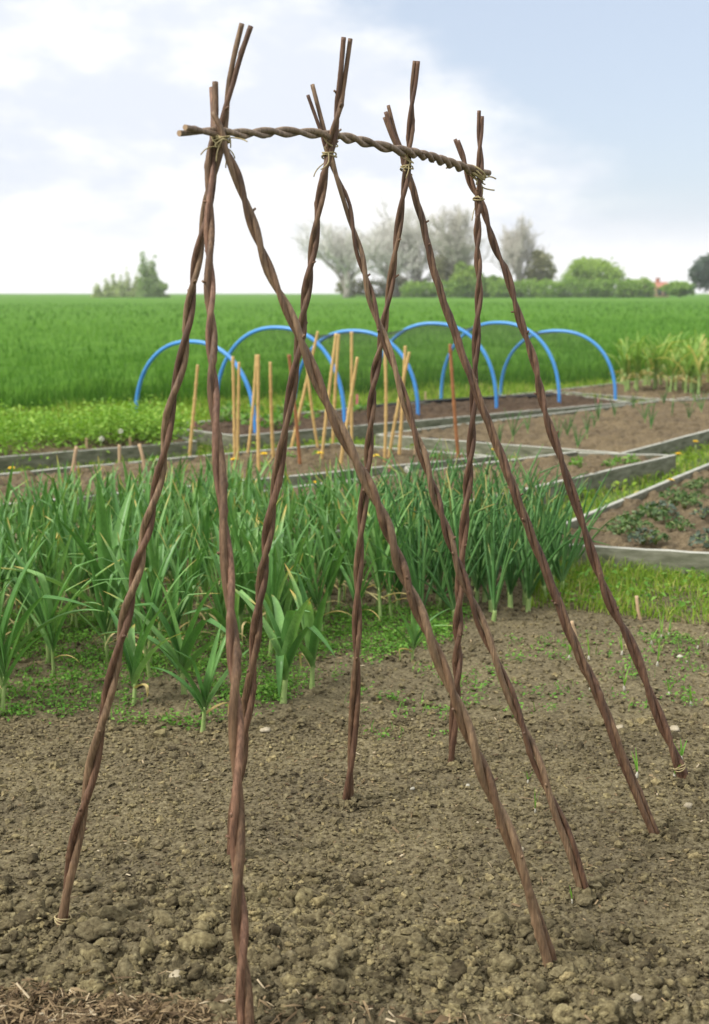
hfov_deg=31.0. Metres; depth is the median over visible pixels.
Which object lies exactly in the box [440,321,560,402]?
pipe hoop
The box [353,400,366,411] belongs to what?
seedling
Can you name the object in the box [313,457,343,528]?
garlic plant
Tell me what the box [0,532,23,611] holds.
garlic plant
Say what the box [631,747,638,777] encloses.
garlic sprout
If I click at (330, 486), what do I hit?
garlic plant
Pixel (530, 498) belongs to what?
onion plant
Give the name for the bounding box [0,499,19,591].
garlic plant
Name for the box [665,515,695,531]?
bed seedling
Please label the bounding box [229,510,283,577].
garlic plant
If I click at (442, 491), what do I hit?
onion plant
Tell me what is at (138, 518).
garlic plant
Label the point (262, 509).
garlic plant
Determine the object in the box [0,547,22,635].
garlic plant
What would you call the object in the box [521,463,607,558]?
onion plant
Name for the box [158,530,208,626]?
garlic plant
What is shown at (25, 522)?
garlic plant
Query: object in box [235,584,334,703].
leek plant
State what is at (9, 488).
garlic plant
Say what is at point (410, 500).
onion plant
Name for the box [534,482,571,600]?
onion plant
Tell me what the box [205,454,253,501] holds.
garlic plant
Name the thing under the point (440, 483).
onion plant
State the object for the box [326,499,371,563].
garlic plant
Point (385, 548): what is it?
garlic plant
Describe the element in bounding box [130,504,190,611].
garlic plant
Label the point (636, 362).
leek plant
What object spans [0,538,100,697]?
garlic plant
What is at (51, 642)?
garlic plant
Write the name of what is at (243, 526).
garlic plant
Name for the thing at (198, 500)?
garlic plant
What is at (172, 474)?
garlic plant
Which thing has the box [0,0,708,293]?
sky
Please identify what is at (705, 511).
bed seedling
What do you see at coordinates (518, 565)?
onion plant
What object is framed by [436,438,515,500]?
onion plant
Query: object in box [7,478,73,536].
garlic plant
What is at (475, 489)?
onion plant
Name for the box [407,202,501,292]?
bare tree
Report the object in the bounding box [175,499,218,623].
garlic plant
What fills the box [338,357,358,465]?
bamboo cane
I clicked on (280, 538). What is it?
garlic plant
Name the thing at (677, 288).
bush
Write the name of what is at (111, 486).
garlic plant
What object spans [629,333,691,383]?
leek plant
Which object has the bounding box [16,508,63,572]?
garlic plant
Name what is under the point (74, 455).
wooden peg
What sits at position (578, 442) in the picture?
onion shoot
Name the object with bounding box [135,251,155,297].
poplar tree
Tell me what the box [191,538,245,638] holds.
garlic plant
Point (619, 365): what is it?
leek plant
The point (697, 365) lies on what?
leek plant
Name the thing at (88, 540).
garlic plant
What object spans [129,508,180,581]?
garlic plant
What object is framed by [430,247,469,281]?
olive tree
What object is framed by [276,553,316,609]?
garlic plant
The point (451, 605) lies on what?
onion plant
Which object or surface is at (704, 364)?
leek plant
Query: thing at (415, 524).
garlic plant
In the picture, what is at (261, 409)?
seedling
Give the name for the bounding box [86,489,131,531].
garlic plant
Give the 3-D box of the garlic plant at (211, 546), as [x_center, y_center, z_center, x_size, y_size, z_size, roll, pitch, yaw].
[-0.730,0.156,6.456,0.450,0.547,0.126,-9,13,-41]
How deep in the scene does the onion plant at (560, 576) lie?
6.41 m
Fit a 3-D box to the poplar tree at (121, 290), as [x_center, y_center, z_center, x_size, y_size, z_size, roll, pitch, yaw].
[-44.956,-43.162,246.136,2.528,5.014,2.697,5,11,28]
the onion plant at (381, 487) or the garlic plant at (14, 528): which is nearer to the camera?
the garlic plant at (14, 528)
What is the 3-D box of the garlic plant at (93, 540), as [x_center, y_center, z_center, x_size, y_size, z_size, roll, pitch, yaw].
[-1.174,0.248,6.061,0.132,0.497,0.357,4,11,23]
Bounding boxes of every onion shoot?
[497,422,505,441]
[504,409,524,440]
[518,411,531,433]
[552,415,567,437]
[559,409,577,435]
[569,416,589,447]
[582,407,593,438]
[587,410,597,425]
[594,394,601,420]
[610,400,617,416]
[631,392,637,407]
[636,400,655,422]
[648,402,658,428]
[659,384,670,403]
[679,398,695,417]
[686,386,700,400]
[692,389,708,411]
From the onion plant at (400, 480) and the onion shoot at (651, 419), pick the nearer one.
the onion plant at (400, 480)
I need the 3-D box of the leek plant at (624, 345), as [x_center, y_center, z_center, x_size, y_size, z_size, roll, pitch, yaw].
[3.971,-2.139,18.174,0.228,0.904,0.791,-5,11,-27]
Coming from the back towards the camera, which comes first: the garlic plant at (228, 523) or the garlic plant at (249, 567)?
the garlic plant at (228, 523)
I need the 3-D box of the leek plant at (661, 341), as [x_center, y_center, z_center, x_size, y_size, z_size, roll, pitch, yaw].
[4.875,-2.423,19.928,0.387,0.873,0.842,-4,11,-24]
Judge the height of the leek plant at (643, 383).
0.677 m
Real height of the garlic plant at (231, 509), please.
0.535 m
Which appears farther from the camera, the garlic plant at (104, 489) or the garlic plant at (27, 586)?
the garlic plant at (104, 489)
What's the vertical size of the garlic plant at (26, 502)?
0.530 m
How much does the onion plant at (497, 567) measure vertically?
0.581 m
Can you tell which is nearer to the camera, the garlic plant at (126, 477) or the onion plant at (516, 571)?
the onion plant at (516, 571)
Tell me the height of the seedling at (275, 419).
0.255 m
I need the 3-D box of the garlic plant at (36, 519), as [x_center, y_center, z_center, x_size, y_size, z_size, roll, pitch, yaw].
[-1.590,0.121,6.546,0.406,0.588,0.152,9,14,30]
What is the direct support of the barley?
on the ground at (620, 489)
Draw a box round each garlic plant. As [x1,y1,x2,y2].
[0,487,34,559]
[0,494,28,535]
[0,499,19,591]
[0,504,40,586]
[0,507,36,591]
[0,509,41,591]
[0,511,53,633]
[0,522,81,627]
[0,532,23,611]
[0,532,25,587]
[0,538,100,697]
[0,546,120,662]
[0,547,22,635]
[0,577,18,653]
[0,588,54,715]
[1,461,27,520]
[1,481,140,641]
[1,496,21,601]
[1,497,52,583]
[1,531,40,620]
[1,531,64,634]
[1,538,22,623]
[3,518,27,616]
[4,482,51,517]
[5,478,67,568]
[5,481,30,523]
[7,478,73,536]
[9,571,89,676]
[10,486,25,521]
[12,494,42,547]
[13,478,69,573]
[13,521,50,575]
[14,521,91,605]
[15,470,66,502]
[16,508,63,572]
[17,505,89,578]
[18,468,49,564]
[20,473,66,516]
[24,457,95,509]
[35,468,77,509]
[35,479,87,559]
[37,529,65,596]
[39,475,67,582]
[39,509,97,625]
[40,499,61,576]
[41,480,93,525]
[41,530,96,632]
[42,484,112,562]
[45,494,76,605]
[47,465,111,530]
[50,561,126,662]
[51,473,81,512]
[52,492,106,601]
[55,501,109,608]
[58,469,110,525]
[60,513,96,619]
[61,462,80,526]
[61,523,125,622]
[63,497,115,597]
[64,475,114,536]
[65,493,107,560]
[66,510,121,625]
[70,481,106,555]
[76,515,111,594]
[81,532,219,676]
[82,458,119,509]
[85,476,111,507]
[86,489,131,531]
[89,463,148,511]
[90,524,136,617]
[91,490,142,553]
[92,469,147,534]
[93,465,145,523]
[96,466,119,513]
[96,530,202,664]
[102,467,117,511]
[104,473,173,533]
[104,571,241,694]
[105,521,151,645]
[108,495,187,608]
[112,480,149,507]
[117,452,153,497]
[119,473,181,532]
[129,480,212,590]
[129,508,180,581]
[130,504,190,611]
[131,459,153,488]
[131,471,159,571]
[131,472,180,535]
[132,493,166,598]
[133,447,195,498]
[133,494,182,538]
[133,528,179,602]
[137,462,205,536]
[137,558,213,648]
[138,456,156,503]
[138,458,194,496]
[138,549,206,647]
[141,511,200,583]
[143,463,185,517]
[144,505,182,585]
[145,534,163,640]
[148,481,191,541]
[152,516,209,609]
[154,523,208,631]
[158,467,188,576]
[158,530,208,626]
[161,488,199,571]
[161,526,204,624]
[163,482,216,561]
[165,459,215,524]
[165,462,205,542]
[166,457,189,503]
[166,457,234,514]
[166,462,204,506]
[170,549,255,651]
[172,479,217,598]
[172,481,213,562]
[174,463,233,506]
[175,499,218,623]
[177,498,235,616]
[179,490,237,582]
[181,493,216,607]
[183,522,255,674]
[185,452,242,489]
[187,485,213,533]
[188,524,255,630]
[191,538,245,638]
[192,530,260,636]
[193,472,243,578]
[197,467,242,512]
[198,514,244,599]
[199,494,286,621]
[204,487,254,520]
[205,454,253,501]
[206,494,249,561]
[209,463,234,500]
[209,512,250,581]
[210,502,261,609]
[213,489,255,586]
[219,522,289,639]
[226,457,273,495]
[227,448,238,499]
[227,450,270,491]
[227,476,252,515]
[227,485,265,543]
[228,469,257,517]
[229,492,238,587]
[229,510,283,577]
[230,474,279,520]
[232,461,243,508]
[232,482,288,535]
[234,521,297,631]
[236,463,295,522]
[236,493,313,569]
[238,512,314,620]
[239,463,269,511]
[247,473,265,553]
[248,481,319,570]
[249,542,310,652]
[250,481,298,527]
[256,491,303,557]
[260,486,312,578]
[261,457,301,531]
[262,470,287,520]
[262,492,298,542]
[264,545,289,657]
[266,480,324,538]
[272,535,307,617]
[275,522,293,602]
[276,529,351,634]
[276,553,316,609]
[278,537,347,608]
[279,508,312,590]
[280,468,333,553]
[280,481,339,548]
[283,516,324,598]
[287,476,308,510]
[292,517,316,583]
[294,506,340,595]
[296,468,340,572]
[296,482,354,590]
[302,512,355,620]
[305,464,357,518]
[307,471,326,515]
[308,459,344,488]
[308,494,375,609]
[309,497,331,582]
[309,506,345,604]
[311,470,397,597]
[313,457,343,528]
[316,467,387,561]
[316,489,405,612]
[317,501,352,600]
[319,466,381,518]
[319,485,339,543]
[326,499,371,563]
[328,527,394,621]
[329,520,385,585]
[335,480,389,576]
[339,485,411,604]
[341,499,423,620]
[344,488,363,576]
[344,492,417,564]
[351,520,419,617]
[357,457,398,544]
[366,501,395,604]
[370,471,427,525]
[379,601,450,660]
[384,486,407,594]
[404,500,426,581]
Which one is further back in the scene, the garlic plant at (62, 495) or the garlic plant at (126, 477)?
the garlic plant at (126, 477)
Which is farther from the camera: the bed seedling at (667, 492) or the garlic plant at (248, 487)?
the bed seedling at (667, 492)
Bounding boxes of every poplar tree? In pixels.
[89,281,104,297]
[102,277,112,296]
[109,273,117,296]
[114,274,129,296]
[124,267,134,296]
[130,269,139,296]
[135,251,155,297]
[146,255,164,296]
[158,277,170,296]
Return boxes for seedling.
[148,454,158,465]
[219,409,232,421]
[220,401,245,417]
[236,409,249,419]
[239,414,250,424]
[247,403,264,412]
[260,410,281,429]
[275,398,293,413]
[276,412,301,425]
[296,400,310,411]
[303,408,320,417]
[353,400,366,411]
[568,455,585,466]
[601,458,618,465]
[602,518,634,536]
[610,511,642,528]
[611,455,623,462]
[621,515,654,531]
[623,453,639,463]
[627,527,657,544]
[632,502,671,521]
[641,527,670,544]
[646,500,679,517]
[658,485,690,503]
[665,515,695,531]
[666,491,702,508]
[680,479,701,489]
[687,528,708,548]
[689,490,708,499]
[689,504,708,519]
[690,476,708,486]
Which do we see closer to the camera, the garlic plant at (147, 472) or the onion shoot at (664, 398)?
the garlic plant at (147, 472)
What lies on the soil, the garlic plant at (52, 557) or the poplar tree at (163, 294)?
the garlic plant at (52, 557)
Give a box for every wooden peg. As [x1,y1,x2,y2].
[71,446,77,470]
[118,445,120,462]
[138,444,145,470]
[570,621,577,637]
[635,596,641,619]
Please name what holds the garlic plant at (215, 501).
on the soil
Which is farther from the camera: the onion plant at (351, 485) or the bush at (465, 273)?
the bush at (465, 273)
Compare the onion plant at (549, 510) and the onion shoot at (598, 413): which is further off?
the onion shoot at (598, 413)
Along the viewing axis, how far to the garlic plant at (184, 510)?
6.29 m
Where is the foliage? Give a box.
[0,395,209,460]
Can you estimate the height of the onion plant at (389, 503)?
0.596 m
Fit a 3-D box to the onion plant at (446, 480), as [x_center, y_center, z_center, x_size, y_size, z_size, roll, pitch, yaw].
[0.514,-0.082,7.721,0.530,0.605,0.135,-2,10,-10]
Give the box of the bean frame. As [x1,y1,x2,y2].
[54,23,687,1023]
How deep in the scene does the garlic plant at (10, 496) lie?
6.81 m
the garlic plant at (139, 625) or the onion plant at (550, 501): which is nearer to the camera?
the garlic plant at (139, 625)
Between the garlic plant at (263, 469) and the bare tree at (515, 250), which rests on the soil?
the garlic plant at (263, 469)
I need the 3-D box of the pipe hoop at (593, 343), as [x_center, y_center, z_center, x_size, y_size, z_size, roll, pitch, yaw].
[2.703,-1.871,17.077,1.715,1.122,0.040,7,12,33]
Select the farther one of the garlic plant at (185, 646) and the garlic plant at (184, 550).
the garlic plant at (184, 550)
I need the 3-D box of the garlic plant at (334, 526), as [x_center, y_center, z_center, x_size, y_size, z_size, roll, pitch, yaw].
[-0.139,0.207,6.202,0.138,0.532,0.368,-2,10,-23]
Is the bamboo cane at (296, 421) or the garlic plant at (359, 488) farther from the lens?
the bamboo cane at (296, 421)
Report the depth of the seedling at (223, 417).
13.83 m
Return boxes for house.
[654,278,668,296]
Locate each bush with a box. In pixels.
[333,277,432,297]
[448,261,484,293]
[482,275,505,294]
[625,276,654,293]
[659,280,695,297]
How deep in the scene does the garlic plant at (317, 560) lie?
6.40 m
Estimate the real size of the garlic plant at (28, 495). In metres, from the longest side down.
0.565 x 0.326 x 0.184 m
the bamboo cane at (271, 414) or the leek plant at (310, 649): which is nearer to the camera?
the leek plant at (310, 649)
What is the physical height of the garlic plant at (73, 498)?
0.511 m
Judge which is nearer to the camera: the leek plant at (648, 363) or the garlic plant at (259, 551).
the garlic plant at (259, 551)
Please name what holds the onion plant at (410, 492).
on the soil
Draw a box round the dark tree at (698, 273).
[687,253,708,292]
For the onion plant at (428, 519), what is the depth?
6.66 m
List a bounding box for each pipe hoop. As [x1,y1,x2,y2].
[135,340,255,432]
[218,326,345,421]
[296,329,419,414]
[382,322,497,407]
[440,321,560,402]
[499,329,616,399]
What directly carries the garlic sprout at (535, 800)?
on the soil
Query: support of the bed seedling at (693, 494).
on the raised bed at (677, 550)
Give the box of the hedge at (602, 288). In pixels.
[399,274,658,297]
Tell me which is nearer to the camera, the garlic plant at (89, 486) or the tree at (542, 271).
the garlic plant at (89, 486)
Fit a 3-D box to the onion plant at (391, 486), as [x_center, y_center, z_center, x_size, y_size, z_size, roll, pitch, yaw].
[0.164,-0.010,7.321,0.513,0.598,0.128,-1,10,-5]
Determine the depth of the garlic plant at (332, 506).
7.05 m
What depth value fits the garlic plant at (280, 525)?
5.86 m
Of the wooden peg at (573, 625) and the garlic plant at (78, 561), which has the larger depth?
the garlic plant at (78, 561)
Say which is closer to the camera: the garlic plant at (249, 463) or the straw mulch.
the straw mulch
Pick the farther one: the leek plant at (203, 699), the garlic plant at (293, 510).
the garlic plant at (293, 510)
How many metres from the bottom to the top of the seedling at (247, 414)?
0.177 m
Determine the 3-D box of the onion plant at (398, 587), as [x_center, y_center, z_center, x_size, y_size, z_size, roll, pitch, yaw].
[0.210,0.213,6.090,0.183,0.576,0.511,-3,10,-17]
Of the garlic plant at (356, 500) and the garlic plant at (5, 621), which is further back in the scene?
the garlic plant at (356, 500)
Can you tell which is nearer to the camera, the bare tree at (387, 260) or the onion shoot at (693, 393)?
the onion shoot at (693, 393)
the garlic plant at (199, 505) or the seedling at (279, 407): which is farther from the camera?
the seedling at (279, 407)
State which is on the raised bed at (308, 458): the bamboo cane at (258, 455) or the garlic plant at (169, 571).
the bamboo cane at (258, 455)
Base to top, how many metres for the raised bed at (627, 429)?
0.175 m
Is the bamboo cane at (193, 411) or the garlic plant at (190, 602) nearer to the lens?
the garlic plant at (190, 602)
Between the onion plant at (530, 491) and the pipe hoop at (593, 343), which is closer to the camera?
the onion plant at (530, 491)
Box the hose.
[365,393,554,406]
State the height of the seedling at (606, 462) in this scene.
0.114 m
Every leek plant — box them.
[98,598,181,704]
[148,625,248,732]
[235,584,334,703]
[271,564,328,688]
[608,344,633,383]
[609,338,633,384]
[611,331,649,377]
[616,343,639,390]
[617,337,633,389]
[628,330,645,390]
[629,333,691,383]
[629,339,673,385]
[629,345,644,387]
[629,347,650,380]
[633,337,676,384]
[639,336,673,386]
[641,332,680,388]
[641,343,651,384]
[643,346,701,391]
[644,329,675,379]
[650,353,681,389]
[657,344,705,392]
[658,342,698,390]
[659,330,693,365]
[665,348,686,387]
[668,333,706,391]
[671,337,708,392]
[672,345,688,389]
[675,335,693,376]
[677,344,708,393]
[678,329,708,388]
[678,351,708,387]
[700,352,706,385]
[702,340,708,381]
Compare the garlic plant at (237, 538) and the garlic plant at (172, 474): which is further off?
the garlic plant at (172, 474)
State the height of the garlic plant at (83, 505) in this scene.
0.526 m
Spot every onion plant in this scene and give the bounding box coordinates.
[302,453,393,512]
[315,463,419,546]
[334,455,383,569]
[337,468,392,564]
[339,459,426,502]
[342,465,429,540]
[343,462,401,497]
[356,452,457,537]
[365,496,429,609]
[367,471,432,539]
[368,490,444,605]
[369,469,462,581]
[373,438,440,507]
[375,456,419,518]
[375,457,412,506]
[383,449,441,554]
[384,466,411,503]
[386,465,428,524]
[386,469,395,579]
[393,495,496,600]
[395,447,477,504]
[395,450,479,516]
[395,461,462,512]
[396,521,494,619]
[398,509,441,586]
[399,482,430,552]
[400,472,424,560]
[401,465,458,566]
[401,480,458,555]
[401,498,459,593]
[407,514,478,609]
[416,469,484,567]
[416,482,441,585]
[419,440,502,508]
[420,486,515,575]
[424,456,457,542]
[425,447,470,501]
[428,484,481,593]
[434,465,523,585]
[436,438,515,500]
[445,473,503,518]
[445,492,509,602]
[446,471,493,575]
[448,483,461,588]
[449,478,530,549]
[450,457,490,517]
[452,467,558,585]
[454,444,552,515]
[455,484,489,544]
[460,469,485,536]
[461,449,522,529]
[466,501,527,612]
[469,474,526,601]
[469,497,511,590]
[473,445,561,501]
[473,465,555,579]
[474,463,548,536]
[476,471,583,591]
[477,467,556,607]
[479,474,559,530]
[479,484,504,564]
[483,457,588,528]
[483,484,545,597]
[483,503,518,621]
[485,488,570,577]
[487,442,557,527]
[499,473,609,579]
[502,489,572,604]
[509,472,576,611]
[514,452,587,517]
[519,466,616,593]
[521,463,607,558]
[522,460,551,527]
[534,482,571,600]
[535,475,569,538]
[538,480,613,574]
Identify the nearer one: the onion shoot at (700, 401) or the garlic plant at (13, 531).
the garlic plant at (13, 531)
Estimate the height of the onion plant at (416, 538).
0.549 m
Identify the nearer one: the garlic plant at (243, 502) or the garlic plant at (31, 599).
the garlic plant at (31, 599)
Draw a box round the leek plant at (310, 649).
[271,564,328,688]
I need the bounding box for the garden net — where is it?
[219,324,611,417]
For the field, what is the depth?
45.67 m
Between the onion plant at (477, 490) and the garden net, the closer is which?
the onion plant at (477, 490)
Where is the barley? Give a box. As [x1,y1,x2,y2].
[0,300,708,416]
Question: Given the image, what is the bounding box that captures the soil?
[0,524,708,1023]
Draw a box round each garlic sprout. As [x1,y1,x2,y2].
[534,794,538,812]
[560,642,571,658]
[586,634,589,659]
[618,637,622,654]
[620,665,629,690]
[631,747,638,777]
[646,628,657,644]
[656,634,663,666]
[658,608,664,638]
[665,678,676,695]
[673,739,686,758]
[688,684,691,706]
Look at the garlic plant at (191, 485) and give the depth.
7.49 m
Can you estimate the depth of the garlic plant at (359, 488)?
7.03 m
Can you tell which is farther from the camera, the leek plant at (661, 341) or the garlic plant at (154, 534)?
the leek plant at (661, 341)
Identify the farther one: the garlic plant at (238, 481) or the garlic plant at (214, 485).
the garlic plant at (238, 481)
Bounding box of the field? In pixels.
[0,294,708,409]
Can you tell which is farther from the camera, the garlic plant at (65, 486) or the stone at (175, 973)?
the garlic plant at (65, 486)
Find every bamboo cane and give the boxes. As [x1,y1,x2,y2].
[188,365,198,455]
[231,356,236,464]
[236,362,240,459]
[246,355,256,452]
[256,354,260,470]
[269,362,274,457]
[287,354,301,464]
[290,331,318,446]
[306,371,318,447]
[320,333,337,458]
[331,334,339,442]
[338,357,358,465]
[350,332,353,439]
[383,353,387,461]
[387,352,410,457]
[398,346,406,454]
[448,344,460,458]
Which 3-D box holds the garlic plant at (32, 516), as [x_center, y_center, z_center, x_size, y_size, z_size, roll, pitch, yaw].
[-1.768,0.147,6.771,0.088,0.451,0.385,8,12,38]
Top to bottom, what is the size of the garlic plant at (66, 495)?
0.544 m
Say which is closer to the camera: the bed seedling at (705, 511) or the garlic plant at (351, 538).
the garlic plant at (351, 538)
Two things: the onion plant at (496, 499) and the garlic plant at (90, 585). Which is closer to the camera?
the garlic plant at (90, 585)
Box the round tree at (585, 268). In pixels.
[559,255,626,283]
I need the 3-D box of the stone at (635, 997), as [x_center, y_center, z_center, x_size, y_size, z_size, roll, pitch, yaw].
[0.604,1.039,2.738,0.028,0.021,0.019,0,10,0]
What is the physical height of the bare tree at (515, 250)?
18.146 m
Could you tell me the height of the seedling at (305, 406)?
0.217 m
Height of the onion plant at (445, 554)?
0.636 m
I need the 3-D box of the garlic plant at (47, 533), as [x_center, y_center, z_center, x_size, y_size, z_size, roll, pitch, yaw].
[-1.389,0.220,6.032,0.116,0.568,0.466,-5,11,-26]
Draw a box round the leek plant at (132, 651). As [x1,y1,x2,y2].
[98,598,181,704]
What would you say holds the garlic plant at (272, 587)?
on the soil
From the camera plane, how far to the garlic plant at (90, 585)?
5.86 m
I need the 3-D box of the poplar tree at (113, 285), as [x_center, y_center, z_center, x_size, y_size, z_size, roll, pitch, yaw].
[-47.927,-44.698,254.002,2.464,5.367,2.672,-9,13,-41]
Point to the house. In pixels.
(658, 284)
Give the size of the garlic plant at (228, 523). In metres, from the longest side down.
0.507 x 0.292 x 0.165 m
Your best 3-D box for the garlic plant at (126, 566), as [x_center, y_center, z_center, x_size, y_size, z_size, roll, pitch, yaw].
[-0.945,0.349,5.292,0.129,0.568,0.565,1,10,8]
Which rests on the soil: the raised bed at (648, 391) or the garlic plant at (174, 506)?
the garlic plant at (174, 506)
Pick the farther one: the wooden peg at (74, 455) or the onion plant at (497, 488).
the wooden peg at (74, 455)
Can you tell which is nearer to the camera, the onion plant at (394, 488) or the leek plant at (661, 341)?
the onion plant at (394, 488)
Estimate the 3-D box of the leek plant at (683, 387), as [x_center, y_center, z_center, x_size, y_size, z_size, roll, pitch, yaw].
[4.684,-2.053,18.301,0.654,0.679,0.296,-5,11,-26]
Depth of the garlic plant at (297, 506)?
6.55 m
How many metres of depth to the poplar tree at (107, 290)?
249.87 m
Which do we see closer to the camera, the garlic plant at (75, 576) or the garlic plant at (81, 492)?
the garlic plant at (75, 576)
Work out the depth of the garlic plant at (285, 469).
7.28 m
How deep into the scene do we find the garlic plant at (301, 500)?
7.32 m
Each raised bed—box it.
[0,432,196,472]
[0,443,495,521]
[175,391,630,451]
[211,451,675,557]
[375,394,708,459]
[521,463,708,576]
[546,373,708,403]
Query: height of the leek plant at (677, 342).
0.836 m
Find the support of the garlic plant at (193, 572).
on the soil
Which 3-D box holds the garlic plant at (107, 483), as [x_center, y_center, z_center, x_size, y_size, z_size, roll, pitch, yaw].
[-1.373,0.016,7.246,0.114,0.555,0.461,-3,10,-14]
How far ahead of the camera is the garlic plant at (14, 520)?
6.48 m
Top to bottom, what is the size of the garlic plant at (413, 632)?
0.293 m
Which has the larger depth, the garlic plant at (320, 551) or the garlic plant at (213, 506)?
the garlic plant at (213, 506)
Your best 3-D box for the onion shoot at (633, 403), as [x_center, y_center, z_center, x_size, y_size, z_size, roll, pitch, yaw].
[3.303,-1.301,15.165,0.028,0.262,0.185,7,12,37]
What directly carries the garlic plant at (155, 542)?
on the soil
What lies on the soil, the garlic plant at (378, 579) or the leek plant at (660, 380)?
the garlic plant at (378, 579)
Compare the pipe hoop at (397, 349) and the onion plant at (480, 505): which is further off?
the pipe hoop at (397, 349)
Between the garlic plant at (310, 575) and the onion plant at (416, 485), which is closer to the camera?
the garlic plant at (310, 575)
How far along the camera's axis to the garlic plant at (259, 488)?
7.45 m
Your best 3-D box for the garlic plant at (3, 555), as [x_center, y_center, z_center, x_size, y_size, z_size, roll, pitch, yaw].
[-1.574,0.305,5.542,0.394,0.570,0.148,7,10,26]
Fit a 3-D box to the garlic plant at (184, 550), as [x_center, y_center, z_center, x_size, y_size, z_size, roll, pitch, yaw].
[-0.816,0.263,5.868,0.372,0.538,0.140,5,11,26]
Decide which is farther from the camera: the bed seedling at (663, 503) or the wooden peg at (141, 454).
the wooden peg at (141, 454)
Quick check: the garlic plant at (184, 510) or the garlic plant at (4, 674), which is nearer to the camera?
the garlic plant at (4, 674)
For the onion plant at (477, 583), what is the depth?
6.27 m
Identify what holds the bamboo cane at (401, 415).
on the raised bed at (308, 458)
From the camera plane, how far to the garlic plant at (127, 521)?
5.98 m
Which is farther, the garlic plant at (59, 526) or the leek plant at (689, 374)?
the leek plant at (689, 374)
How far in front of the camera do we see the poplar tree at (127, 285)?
249.90 m
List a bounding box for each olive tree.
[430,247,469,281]
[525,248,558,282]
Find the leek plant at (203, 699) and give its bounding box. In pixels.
[148,625,248,732]
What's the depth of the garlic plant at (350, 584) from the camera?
5.78 m
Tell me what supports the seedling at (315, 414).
on the raised bed at (427, 417)
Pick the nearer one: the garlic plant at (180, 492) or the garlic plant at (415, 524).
the garlic plant at (415, 524)
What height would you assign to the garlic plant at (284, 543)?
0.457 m
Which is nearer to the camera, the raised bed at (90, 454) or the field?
the raised bed at (90, 454)
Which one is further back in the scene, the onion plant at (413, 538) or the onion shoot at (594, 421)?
the onion shoot at (594, 421)
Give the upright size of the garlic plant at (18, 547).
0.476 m
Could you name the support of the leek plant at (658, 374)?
on the raised bed at (648, 391)
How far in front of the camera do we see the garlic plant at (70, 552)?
5.91 m
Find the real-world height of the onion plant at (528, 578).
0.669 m
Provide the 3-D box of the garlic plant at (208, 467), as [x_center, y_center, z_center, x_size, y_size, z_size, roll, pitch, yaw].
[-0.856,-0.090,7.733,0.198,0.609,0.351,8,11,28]
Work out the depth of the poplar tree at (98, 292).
246.00 m
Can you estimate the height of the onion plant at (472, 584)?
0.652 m
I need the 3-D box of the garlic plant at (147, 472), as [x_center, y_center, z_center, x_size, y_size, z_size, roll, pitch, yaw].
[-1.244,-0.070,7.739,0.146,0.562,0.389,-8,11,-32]
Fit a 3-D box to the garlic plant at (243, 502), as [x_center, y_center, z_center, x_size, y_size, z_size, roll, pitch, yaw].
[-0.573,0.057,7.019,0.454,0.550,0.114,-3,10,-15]
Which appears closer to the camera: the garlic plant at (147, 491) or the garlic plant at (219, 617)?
the garlic plant at (219, 617)
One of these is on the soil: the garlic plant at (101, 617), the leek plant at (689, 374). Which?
the garlic plant at (101, 617)
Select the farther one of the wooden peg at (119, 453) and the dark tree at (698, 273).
the dark tree at (698, 273)
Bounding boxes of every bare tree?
[289,217,393,297]
[347,196,446,296]
[372,204,441,283]
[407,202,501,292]
[491,213,552,282]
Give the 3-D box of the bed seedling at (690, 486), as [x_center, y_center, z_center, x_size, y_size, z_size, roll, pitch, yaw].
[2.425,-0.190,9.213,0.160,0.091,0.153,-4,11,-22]
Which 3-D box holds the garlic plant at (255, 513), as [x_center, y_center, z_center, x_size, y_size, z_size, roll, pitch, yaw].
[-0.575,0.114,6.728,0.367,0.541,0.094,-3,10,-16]
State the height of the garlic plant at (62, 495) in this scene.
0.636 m
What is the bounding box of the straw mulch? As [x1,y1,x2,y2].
[0,968,656,1023]
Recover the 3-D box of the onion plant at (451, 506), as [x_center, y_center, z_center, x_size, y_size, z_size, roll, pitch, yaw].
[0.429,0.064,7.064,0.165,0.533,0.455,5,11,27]
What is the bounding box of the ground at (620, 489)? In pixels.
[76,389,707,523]
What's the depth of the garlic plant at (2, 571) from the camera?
5.45 m
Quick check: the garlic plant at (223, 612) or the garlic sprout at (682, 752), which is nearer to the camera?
the garlic sprout at (682, 752)
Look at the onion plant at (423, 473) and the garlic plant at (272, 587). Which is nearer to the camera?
the garlic plant at (272, 587)
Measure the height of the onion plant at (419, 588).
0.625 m
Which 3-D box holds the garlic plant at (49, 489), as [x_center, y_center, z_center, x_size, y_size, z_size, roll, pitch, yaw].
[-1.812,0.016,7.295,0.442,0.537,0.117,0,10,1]
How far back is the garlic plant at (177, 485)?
7.39 m
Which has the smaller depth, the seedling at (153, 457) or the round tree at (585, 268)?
the seedling at (153, 457)
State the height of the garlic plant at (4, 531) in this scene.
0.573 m
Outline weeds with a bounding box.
[0,563,708,739]
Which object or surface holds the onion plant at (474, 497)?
on the soil
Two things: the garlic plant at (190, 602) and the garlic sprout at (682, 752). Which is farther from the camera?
the garlic plant at (190, 602)
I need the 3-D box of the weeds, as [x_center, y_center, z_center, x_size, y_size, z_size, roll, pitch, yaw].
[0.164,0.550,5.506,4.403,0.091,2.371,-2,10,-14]
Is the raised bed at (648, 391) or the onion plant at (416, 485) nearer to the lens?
the onion plant at (416, 485)
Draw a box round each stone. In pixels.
[169,970,180,977]
[259,727,270,732]
[630,993,643,1001]
[670,725,679,730]
[684,802,692,808]
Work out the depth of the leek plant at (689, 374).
17.65 m

